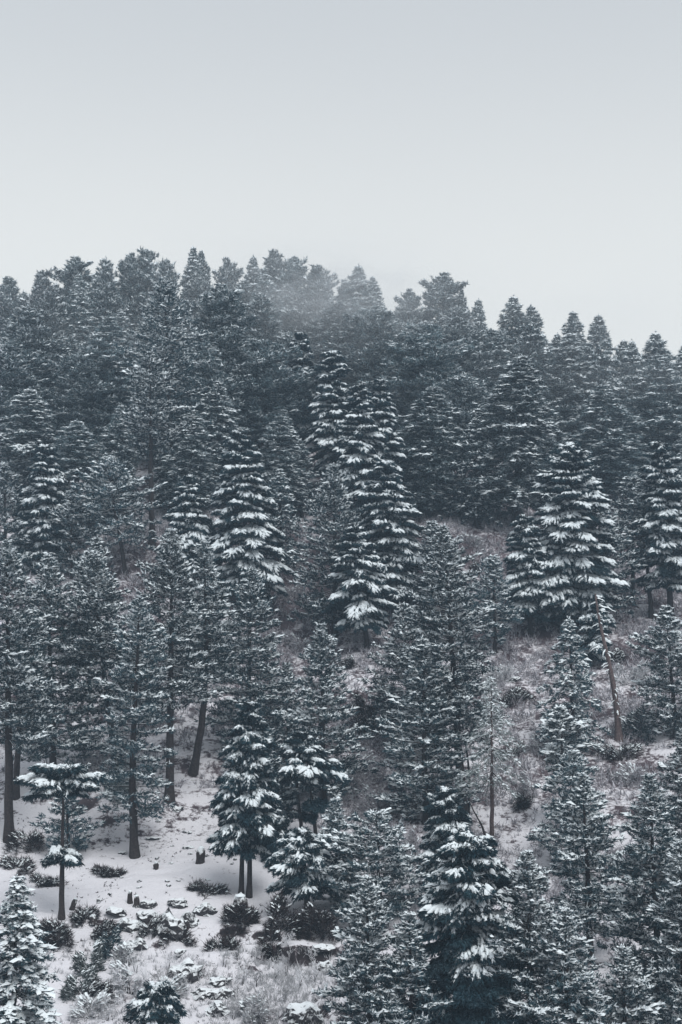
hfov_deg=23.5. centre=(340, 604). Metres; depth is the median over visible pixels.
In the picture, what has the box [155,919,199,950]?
snowy shrub
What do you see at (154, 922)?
snowy shrub
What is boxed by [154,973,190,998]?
snowy shrub
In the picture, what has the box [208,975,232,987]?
rock
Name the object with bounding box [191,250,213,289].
forest conifer
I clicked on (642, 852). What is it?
snowy pine
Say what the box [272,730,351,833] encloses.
snowy cedar
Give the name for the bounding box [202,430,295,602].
snowy cedar
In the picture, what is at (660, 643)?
snowy pine
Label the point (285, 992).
bare sapling
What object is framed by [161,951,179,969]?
bare sapling
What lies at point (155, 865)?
stump
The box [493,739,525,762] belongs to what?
snowy shrub
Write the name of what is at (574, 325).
forest conifer
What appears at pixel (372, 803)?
snowy shrub
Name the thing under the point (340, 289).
forest conifer
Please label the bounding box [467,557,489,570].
snowy shrub
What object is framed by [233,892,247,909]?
stump
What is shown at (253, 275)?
forest conifer
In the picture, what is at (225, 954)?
bare sapling
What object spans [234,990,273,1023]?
snowy shrub
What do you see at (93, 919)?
stump
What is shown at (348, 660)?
snowy shrub
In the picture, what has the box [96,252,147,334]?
forest conifer
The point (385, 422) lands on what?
snowy cedar
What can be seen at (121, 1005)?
bare sapling
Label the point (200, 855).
stump
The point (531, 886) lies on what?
snowy pine
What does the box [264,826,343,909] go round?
snowy cedar
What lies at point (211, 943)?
snowy shrub
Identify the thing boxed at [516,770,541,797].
snowy shrub
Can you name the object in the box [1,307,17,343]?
forest conifer
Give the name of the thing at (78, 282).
forest conifer
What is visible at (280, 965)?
bare sapling
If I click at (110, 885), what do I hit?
dead stubble
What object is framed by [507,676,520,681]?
rock
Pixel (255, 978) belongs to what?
bare sapling
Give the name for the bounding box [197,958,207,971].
bare sapling
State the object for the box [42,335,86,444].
forest conifer
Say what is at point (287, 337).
forest conifer
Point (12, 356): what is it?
forest conifer
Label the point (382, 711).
snowy pine
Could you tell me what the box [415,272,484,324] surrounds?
forest conifer
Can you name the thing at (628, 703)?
dry bracken
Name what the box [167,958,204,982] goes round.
rock
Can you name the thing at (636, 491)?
snowy pine
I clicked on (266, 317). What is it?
forest conifer
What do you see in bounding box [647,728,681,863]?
snowy pine
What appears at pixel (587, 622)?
snowy cedar
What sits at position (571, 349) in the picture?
forest conifer
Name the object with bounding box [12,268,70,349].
forest conifer
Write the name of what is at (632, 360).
forest conifer
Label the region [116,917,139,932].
rock
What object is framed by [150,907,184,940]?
rock
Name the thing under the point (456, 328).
forest conifer
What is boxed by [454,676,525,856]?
frosted larch
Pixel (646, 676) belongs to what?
snowy shrub
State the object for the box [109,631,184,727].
snowy pine
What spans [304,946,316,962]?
bare sapling
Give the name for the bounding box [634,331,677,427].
forest conifer
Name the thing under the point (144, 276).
forest conifer
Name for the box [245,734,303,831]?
snowy pine
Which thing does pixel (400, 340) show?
forest conifer
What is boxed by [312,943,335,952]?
rock
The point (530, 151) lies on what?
sky
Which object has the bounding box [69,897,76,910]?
stump
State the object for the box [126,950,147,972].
bare sapling
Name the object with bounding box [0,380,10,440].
forest conifer
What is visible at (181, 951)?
rock
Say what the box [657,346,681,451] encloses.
forest conifer
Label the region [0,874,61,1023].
snowy pine
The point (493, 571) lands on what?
snowy pine
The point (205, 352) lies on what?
forest conifer
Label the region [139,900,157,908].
rock
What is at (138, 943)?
rock
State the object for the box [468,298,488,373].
forest conifer
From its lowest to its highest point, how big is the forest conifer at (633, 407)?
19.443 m
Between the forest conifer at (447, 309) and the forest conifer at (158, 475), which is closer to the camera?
the forest conifer at (158, 475)
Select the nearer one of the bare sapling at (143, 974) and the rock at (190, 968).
the bare sapling at (143, 974)
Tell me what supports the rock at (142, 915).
on the hillside
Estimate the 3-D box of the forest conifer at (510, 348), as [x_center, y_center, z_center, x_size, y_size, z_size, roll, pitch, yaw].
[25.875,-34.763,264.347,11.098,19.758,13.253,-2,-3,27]
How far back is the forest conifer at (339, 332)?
254.12 m
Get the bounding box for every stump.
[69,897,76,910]
[89,914,96,924]
[127,890,132,903]
[132,894,139,907]
[153,861,158,869]
[195,846,204,863]
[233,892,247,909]
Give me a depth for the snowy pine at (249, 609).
159.89 m
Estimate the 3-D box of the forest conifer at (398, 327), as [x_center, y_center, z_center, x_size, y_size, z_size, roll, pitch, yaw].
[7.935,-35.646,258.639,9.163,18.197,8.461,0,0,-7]
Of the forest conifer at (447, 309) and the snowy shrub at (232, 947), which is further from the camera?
the forest conifer at (447, 309)
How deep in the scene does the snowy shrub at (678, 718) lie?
163.37 m
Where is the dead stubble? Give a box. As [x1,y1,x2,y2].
[3,802,410,1023]
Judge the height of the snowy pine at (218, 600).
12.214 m
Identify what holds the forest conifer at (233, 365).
on the hillside
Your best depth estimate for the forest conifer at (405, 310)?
269.54 m
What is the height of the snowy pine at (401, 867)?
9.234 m
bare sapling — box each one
[102,1006,114,1020]
[107,996,126,1012]
[121,969,138,987]
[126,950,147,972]
[134,970,151,984]
[148,964,171,980]
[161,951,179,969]
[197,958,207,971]
[221,949,237,966]
[229,1004,240,1019]
[232,947,241,960]
[237,965,256,985]
[240,990,252,999]
[250,969,266,986]
[253,944,264,958]
[256,983,272,998]
[267,958,285,978]
[269,1003,285,1016]
[276,946,294,976]
[278,985,290,999]
[281,931,295,949]
[294,965,310,987]
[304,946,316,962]
[308,960,320,981]
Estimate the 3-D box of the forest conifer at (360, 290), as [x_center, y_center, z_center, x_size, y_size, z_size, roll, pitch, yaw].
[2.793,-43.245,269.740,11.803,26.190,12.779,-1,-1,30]
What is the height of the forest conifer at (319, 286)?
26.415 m
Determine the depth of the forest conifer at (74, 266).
272.84 m
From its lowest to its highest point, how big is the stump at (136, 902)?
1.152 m
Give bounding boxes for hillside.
[0,427,681,1023]
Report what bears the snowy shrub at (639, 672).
on the hillside
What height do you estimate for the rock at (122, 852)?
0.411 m
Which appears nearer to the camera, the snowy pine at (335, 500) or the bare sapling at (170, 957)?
the bare sapling at (170, 957)
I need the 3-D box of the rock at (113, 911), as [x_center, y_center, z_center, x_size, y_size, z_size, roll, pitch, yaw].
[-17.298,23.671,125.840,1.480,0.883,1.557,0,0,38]
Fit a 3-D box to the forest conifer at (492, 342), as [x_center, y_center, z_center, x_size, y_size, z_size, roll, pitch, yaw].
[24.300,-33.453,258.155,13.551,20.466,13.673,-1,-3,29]
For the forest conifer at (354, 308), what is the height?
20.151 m
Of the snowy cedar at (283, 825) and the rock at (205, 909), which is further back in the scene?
the snowy cedar at (283, 825)
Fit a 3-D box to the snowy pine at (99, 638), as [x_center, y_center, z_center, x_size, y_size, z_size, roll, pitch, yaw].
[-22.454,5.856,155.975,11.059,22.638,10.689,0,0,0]
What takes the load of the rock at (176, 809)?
on the hillside
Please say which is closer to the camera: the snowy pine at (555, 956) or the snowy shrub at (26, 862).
the snowy pine at (555, 956)
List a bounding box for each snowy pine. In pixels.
[0,461,46,563]
[0,539,65,842]
[0,552,128,770]
[0,607,64,800]
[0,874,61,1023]
[28,796,105,849]
[44,548,153,771]
[45,489,99,578]
[54,535,125,665]
[67,454,171,575]
[93,595,181,858]
[105,528,223,803]
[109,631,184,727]
[112,277,213,508]
[113,351,202,550]
[154,539,244,776]
[182,579,244,681]
[193,565,301,753]
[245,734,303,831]
[265,468,310,575]
[265,662,315,762]
[272,622,379,799]
[286,462,372,637]
[292,438,321,517]
[306,807,430,928]
[310,796,358,905]
[310,873,418,1023]
[356,602,461,755]
[365,635,485,824]
[367,680,396,733]
[367,911,454,1023]
[396,520,484,624]
[396,523,514,812]
[438,408,504,527]
[460,554,524,652]
[461,850,589,1023]
[511,905,604,1023]
[523,748,609,867]
[532,970,626,1023]
[533,616,613,765]
[537,704,591,828]
[543,772,651,962]
[577,508,651,615]
[596,772,679,1022]
[598,943,681,1023]
[603,484,665,618]
[607,475,647,605]
[624,605,681,738]
[637,838,681,1023]
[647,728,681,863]
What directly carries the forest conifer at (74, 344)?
on the hillside
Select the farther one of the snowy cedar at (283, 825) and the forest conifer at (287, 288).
the forest conifer at (287, 288)
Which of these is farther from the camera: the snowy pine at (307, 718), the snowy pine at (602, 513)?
the snowy pine at (602, 513)
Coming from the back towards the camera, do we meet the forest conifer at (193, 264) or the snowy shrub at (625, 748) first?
the forest conifer at (193, 264)
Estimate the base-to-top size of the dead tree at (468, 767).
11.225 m
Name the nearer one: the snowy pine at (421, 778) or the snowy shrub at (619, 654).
the snowy pine at (421, 778)
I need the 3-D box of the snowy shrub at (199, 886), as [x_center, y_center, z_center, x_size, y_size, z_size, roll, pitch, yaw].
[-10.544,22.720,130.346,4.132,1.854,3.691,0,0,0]
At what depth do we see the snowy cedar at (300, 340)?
239.42 m
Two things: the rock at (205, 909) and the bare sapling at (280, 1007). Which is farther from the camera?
the rock at (205, 909)
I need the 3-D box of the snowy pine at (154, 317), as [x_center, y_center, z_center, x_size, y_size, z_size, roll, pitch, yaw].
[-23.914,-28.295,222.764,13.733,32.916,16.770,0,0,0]
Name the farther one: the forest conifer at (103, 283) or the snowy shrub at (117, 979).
the forest conifer at (103, 283)
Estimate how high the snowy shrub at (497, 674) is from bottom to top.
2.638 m
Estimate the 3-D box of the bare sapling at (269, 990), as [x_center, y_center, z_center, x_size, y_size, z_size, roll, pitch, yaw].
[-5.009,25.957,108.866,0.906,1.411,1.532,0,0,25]
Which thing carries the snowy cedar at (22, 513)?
on the hillside
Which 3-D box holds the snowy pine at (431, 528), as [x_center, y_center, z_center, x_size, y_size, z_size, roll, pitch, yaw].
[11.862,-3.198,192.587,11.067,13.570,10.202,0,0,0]
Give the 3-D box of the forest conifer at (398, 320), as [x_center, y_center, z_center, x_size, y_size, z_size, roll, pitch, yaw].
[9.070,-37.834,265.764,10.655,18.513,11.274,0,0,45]
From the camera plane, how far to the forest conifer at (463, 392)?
233.79 m
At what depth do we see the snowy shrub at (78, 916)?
125.33 m
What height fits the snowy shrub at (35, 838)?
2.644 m
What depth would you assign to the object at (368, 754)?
155.53 m
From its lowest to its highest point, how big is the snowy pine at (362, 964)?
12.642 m
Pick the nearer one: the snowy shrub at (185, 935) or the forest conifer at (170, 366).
the snowy shrub at (185, 935)
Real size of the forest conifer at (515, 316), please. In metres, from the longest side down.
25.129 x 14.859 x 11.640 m
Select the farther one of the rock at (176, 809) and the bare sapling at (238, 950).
the rock at (176, 809)
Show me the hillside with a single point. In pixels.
(192, 799)
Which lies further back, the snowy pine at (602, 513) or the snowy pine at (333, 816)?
the snowy pine at (602, 513)
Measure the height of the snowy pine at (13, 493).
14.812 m
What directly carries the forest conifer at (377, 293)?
on the hillside
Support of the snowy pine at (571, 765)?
on the hillside
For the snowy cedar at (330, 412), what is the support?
on the hillside
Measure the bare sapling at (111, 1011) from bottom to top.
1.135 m
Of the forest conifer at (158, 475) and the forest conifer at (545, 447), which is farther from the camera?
the forest conifer at (545, 447)
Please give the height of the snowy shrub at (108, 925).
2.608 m
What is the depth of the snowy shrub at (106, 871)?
136.36 m
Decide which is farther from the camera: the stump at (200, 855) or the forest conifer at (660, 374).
the forest conifer at (660, 374)
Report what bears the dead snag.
on the hillside
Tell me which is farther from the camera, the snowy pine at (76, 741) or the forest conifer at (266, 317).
the forest conifer at (266, 317)
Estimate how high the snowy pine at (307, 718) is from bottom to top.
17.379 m
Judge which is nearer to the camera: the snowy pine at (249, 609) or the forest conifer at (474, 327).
the snowy pine at (249, 609)
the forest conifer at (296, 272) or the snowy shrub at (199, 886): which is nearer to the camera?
the snowy shrub at (199, 886)
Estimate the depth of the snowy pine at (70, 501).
204.73 m
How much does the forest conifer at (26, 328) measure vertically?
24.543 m
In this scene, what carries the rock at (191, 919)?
on the hillside
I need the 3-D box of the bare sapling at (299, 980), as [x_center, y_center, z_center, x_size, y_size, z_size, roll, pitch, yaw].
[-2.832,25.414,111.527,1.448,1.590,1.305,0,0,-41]
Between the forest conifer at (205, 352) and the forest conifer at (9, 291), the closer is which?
the forest conifer at (205, 352)
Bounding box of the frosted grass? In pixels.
[0,933,372,1023]
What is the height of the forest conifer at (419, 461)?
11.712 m
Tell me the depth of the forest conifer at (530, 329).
258.36 m
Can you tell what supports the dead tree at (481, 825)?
on the hillside
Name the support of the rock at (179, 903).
on the hillside
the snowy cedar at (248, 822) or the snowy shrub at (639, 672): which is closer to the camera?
the snowy cedar at (248, 822)
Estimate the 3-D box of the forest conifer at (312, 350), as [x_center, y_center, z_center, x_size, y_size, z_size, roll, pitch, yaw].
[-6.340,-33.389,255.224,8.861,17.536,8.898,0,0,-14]
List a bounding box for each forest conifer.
[0,275,27,336]
[0,304,68,456]
[0,339,64,469]
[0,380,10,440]
[0,387,79,496]
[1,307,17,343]
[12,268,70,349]
[31,418,121,526]
[37,353,129,474]
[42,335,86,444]
[45,255,97,329]
[51,317,148,454]
[57,272,91,338]
[58,287,103,403]
[59,336,103,367]
[79,256,128,353]
[84,404,143,519]
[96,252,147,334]
[100,310,142,403]
[103,330,153,421]
[116,245,182,333]
[131,327,197,456]
[137,258,189,345]
[140,307,181,425]
[147,420,187,508]
[156,410,220,511]
[166,341,256,456]
[179,247,202,328]
[181,274,210,341]
[182,283,271,445]
[188,326,280,434]
[188,379,244,499]
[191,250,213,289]
[205,257,245,318]
[227,338,325,473]
[231,293,287,450]
[234,278,273,334]
[243,254,261,424]
[253,409,310,516]
[255,274,292,410]
[258,249,306,306]
[266,331,315,415]
[270,255,314,332]
[276,282,302,336]
[291,263,356,342]
[305,342,317,415]
[308,299,348,381]
[308,301,373,396]
[313,305,405,399]
[335,279,351,309]
[339,264,377,313]
[346,301,363,330]
[357,322,485,429]
[363,309,396,387]
[365,276,387,310]
[382,337,416,431]
[391,314,419,373]
[393,322,406,431]
[394,288,433,333]
[395,429,442,489]
[396,384,486,518]
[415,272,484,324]
[418,372,494,475]
[429,317,511,424]
[432,316,463,370]
[440,353,564,527]
[457,290,470,322]
[461,323,487,401]
[461,328,527,442]
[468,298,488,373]
[492,330,522,365]
[497,295,525,353]
[499,304,564,451]
[510,434,558,503]
[518,338,587,429]
[541,332,608,460]
[543,332,567,437]
[560,311,600,432]
[561,384,649,498]
[571,314,629,461]
[594,375,662,479]
[603,339,638,382]
[613,338,665,476]
[625,353,681,484]
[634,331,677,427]
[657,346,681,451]
[667,419,681,467]
[674,438,681,510]
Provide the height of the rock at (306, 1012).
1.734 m
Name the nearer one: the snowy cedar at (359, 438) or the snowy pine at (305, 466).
the snowy cedar at (359, 438)
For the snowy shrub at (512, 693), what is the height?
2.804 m
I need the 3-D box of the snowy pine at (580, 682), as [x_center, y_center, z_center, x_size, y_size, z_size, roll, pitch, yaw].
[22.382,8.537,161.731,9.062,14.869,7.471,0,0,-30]
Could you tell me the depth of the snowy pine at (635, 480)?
201.27 m
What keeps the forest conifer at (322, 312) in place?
on the hillside
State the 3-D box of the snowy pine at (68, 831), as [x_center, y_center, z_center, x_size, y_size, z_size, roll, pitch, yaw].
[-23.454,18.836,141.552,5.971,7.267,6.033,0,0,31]
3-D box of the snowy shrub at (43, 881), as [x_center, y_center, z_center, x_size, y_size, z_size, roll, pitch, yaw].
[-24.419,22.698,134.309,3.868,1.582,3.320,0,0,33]
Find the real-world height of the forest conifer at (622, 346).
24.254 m
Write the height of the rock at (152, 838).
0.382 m
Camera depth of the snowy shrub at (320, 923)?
120.83 m
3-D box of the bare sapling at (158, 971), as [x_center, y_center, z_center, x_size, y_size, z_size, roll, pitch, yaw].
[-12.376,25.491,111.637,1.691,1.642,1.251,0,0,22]
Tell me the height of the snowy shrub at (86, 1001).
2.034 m
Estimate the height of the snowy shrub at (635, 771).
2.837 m
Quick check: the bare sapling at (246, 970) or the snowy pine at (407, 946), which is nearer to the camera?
the snowy pine at (407, 946)
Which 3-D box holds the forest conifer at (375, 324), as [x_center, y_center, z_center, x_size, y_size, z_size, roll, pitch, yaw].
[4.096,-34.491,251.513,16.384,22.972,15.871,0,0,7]
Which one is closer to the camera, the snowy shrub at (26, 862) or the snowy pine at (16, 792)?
the snowy shrub at (26, 862)
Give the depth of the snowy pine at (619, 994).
98.64 m
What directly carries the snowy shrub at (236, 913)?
on the hillside
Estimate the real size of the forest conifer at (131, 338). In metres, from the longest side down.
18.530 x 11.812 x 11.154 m
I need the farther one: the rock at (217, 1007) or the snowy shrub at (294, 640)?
the snowy shrub at (294, 640)
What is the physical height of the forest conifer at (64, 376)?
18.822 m
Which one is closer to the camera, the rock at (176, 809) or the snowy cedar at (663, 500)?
the rock at (176, 809)
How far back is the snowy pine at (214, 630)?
156.77 m
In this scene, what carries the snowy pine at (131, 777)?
on the hillside
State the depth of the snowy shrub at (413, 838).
137.57 m
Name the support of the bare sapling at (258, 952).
on the hillside
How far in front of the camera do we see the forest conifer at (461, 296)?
275.01 m
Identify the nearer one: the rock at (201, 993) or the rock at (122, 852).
the rock at (201, 993)
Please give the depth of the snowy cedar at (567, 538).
190.79 m
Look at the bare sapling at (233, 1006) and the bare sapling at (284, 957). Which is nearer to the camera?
the bare sapling at (233, 1006)
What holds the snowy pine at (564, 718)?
on the hillside
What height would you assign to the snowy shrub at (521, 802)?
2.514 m
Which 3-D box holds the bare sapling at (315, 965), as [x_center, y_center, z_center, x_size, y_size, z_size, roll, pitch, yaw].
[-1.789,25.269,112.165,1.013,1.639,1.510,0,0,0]
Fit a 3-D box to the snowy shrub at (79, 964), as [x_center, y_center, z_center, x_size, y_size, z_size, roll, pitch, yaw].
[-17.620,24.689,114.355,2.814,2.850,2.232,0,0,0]
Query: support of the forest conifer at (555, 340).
on the hillside
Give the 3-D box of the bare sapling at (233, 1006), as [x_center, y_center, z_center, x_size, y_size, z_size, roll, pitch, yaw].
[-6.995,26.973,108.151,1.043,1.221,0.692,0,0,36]
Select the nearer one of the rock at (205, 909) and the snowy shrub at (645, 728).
the rock at (205, 909)
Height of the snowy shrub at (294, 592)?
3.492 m
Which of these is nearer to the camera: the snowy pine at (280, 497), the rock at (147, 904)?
the rock at (147, 904)
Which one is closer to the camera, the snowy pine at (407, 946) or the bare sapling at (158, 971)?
the snowy pine at (407, 946)
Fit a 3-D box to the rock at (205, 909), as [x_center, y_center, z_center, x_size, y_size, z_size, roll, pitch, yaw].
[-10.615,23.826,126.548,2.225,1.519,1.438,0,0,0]
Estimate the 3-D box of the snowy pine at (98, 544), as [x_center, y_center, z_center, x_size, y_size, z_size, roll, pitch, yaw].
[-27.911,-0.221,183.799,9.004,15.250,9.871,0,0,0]
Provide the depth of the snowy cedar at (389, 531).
195.58 m
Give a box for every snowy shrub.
[0,827,45,854]
[0,853,37,875]
[27,871,70,887]
[34,916,76,955]
[58,965,102,1002]
[66,988,114,1023]
[67,903,102,927]
[70,937,106,976]
[76,975,117,1006]
[86,863,127,878]
[89,915,122,940]
[99,922,122,959]
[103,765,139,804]
[104,959,144,1004]
[109,941,134,967]
[135,913,161,938]
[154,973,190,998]
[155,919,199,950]
[184,878,231,900]
[201,932,236,951]
[218,931,242,950]
[219,899,262,934]
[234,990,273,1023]
[254,889,311,943]
[255,925,286,962]
[274,581,306,600]
[277,629,320,653]
[295,901,342,943]
[337,652,357,669]
[346,689,387,736]
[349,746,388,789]
[354,780,414,816]
[398,825,424,866]
[459,529,486,550]
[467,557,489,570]
[482,663,519,684]
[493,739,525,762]
[495,684,535,707]
[510,791,534,812]
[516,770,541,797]
[523,731,557,754]
[595,741,644,764]
[600,648,629,663]
[610,761,648,787]
[612,657,654,685]
[622,700,661,745]
[639,674,678,689]
[643,786,679,809]
[666,705,681,737]
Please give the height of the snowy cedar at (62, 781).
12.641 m
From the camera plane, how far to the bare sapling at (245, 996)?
109.60 m
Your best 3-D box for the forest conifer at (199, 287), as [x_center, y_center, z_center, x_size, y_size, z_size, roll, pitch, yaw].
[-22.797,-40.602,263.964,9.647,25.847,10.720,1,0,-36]
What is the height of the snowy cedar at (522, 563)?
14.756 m
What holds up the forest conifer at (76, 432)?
on the hillside
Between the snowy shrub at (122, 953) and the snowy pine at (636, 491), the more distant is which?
the snowy pine at (636, 491)
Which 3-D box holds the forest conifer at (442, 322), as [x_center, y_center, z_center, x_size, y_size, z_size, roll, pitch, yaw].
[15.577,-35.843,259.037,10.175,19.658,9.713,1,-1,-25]
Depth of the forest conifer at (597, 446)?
246.75 m
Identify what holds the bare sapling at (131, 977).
on the hillside
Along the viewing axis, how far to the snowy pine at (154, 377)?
210.31 m
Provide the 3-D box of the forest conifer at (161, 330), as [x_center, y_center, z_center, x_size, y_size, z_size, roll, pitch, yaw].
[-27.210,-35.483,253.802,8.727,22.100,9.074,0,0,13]
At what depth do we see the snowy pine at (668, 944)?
100.95 m
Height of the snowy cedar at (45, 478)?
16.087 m
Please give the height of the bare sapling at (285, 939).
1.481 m
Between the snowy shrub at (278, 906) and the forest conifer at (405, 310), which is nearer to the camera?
the snowy shrub at (278, 906)
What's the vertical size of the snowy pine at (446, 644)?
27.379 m
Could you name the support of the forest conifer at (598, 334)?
on the hillside
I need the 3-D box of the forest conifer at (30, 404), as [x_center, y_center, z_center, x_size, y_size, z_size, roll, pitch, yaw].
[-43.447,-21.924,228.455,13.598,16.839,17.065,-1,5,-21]
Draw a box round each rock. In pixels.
[90,925,107,939]
[103,906,126,916]
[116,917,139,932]
[118,850,126,854]
[126,938,148,949]
[136,909,160,924]
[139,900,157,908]
[145,836,160,839]
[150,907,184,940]
[167,897,187,908]
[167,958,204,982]
[170,806,183,812]
[174,949,186,957]
[180,911,201,928]
[182,845,193,849]
[190,987,215,999]
[191,902,217,916]
[204,1000,230,1016]
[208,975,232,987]
[210,986,234,999]
[281,1001,324,1023]
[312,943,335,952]
[316,960,334,971]
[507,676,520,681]
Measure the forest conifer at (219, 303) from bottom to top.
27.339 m
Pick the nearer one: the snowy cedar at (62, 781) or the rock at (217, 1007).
the rock at (217, 1007)
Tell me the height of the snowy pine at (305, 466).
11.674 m
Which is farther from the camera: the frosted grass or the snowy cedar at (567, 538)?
the snowy cedar at (567, 538)
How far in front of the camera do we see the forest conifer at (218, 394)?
224.83 m
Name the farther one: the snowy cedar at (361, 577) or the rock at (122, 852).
the snowy cedar at (361, 577)
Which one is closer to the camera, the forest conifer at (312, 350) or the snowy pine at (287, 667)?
the snowy pine at (287, 667)
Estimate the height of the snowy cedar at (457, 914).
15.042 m
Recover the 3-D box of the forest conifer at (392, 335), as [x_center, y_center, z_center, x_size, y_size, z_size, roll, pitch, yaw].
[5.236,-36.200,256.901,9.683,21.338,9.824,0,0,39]
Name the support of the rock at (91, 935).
on the hillside
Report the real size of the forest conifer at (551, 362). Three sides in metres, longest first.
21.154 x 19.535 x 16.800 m
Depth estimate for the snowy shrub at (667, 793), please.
150.17 m
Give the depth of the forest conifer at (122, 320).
257.34 m
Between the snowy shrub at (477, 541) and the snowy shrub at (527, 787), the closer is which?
the snowy shrub at (527, 787)
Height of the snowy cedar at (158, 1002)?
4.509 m
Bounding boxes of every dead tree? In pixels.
[453,702,497,814]
[468,799,485,835]
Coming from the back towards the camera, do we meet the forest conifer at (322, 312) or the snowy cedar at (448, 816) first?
the forest conifer at (322, 312)
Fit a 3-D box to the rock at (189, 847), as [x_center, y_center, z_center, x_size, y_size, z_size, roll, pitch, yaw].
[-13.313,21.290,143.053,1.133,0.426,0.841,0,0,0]
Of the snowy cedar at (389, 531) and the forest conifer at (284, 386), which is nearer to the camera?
the snowy cedar at (389, 531)
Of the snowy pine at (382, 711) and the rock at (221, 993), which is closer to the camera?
the rock at (221, 993)
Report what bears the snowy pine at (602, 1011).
on the hillside
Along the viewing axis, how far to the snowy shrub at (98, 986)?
110.39 m
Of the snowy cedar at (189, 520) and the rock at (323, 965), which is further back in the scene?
the snowy cedar at (189, 520)
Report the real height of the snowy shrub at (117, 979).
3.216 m
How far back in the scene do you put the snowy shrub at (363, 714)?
166.34 m
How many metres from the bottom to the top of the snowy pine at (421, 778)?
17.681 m
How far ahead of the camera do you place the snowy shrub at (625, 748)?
160.18 m
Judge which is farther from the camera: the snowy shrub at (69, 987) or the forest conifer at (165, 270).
the forest conifer at (165, 270)
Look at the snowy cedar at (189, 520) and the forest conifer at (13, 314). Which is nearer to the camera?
the snowy cedar at (189, 520)
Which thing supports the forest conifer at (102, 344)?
on the hillside
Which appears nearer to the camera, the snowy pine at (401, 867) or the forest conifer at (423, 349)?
the snowy pine at (401, 867)
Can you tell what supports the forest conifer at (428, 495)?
on the hillside
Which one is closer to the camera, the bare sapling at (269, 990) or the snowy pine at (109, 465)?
the bare sapling at (269, 990)
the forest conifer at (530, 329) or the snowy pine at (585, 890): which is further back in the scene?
the forest conifer at (530, 329)
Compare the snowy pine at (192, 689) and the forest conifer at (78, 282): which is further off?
the forest conifer at (78, 282)
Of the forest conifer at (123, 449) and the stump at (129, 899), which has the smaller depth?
the stump at (129, 899)
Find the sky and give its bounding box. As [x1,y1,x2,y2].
[0,0,681,375]
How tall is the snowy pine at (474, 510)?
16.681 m
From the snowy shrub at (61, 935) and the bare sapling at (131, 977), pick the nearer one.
the bare sapling at (131, 977)
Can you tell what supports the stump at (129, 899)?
on the hillside
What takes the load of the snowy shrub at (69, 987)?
on the hillside
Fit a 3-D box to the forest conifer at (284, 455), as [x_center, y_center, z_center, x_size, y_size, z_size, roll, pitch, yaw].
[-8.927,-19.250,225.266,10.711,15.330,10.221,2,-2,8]
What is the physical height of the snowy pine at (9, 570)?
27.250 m
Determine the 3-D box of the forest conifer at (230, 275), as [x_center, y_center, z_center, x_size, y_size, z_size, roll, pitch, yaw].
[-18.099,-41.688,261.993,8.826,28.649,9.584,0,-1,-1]
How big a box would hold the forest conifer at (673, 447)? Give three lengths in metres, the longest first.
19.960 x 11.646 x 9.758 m
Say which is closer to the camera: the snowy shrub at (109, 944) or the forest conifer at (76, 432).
the snowy shrub at (109, 944)
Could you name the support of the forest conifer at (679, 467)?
on the hillside
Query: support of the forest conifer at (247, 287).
on the hillside
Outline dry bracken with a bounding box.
[0,497,681,960]
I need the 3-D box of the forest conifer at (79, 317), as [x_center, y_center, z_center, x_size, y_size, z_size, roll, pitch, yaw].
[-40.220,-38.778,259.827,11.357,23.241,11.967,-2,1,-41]
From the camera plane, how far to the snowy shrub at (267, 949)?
117.79 m
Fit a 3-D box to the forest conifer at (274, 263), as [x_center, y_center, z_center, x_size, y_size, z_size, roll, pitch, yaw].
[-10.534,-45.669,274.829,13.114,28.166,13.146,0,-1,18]
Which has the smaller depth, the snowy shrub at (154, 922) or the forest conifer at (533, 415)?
the snowy shrub at (154, 922)
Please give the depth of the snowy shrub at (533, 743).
161.36 m
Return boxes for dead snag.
[589,594,633,741]
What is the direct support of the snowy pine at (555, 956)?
on the hillside
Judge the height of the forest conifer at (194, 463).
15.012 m
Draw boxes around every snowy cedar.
[8,487,39,573]
[13,762,107,920]
[22,444,77,561]
[122,979,187,1023]
[154,474,218,587]
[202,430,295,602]
[206,701,282,897]
[260,817,290,867]
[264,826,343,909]
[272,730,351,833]
[286,332,324,477]
[302,350,356,477]
[321,525,398,649]
[328,383,388,539]
[358,460,437,615]
[366,379,407,489]
[397,830,535,1023]
[414,783,473,883]
[495,514,558,637]
[514,441,629,632]
[572,594,614,664]
[629,440,681,620]
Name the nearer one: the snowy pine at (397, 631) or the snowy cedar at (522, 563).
the snowy pine at (397, 631)
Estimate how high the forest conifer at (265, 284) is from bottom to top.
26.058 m

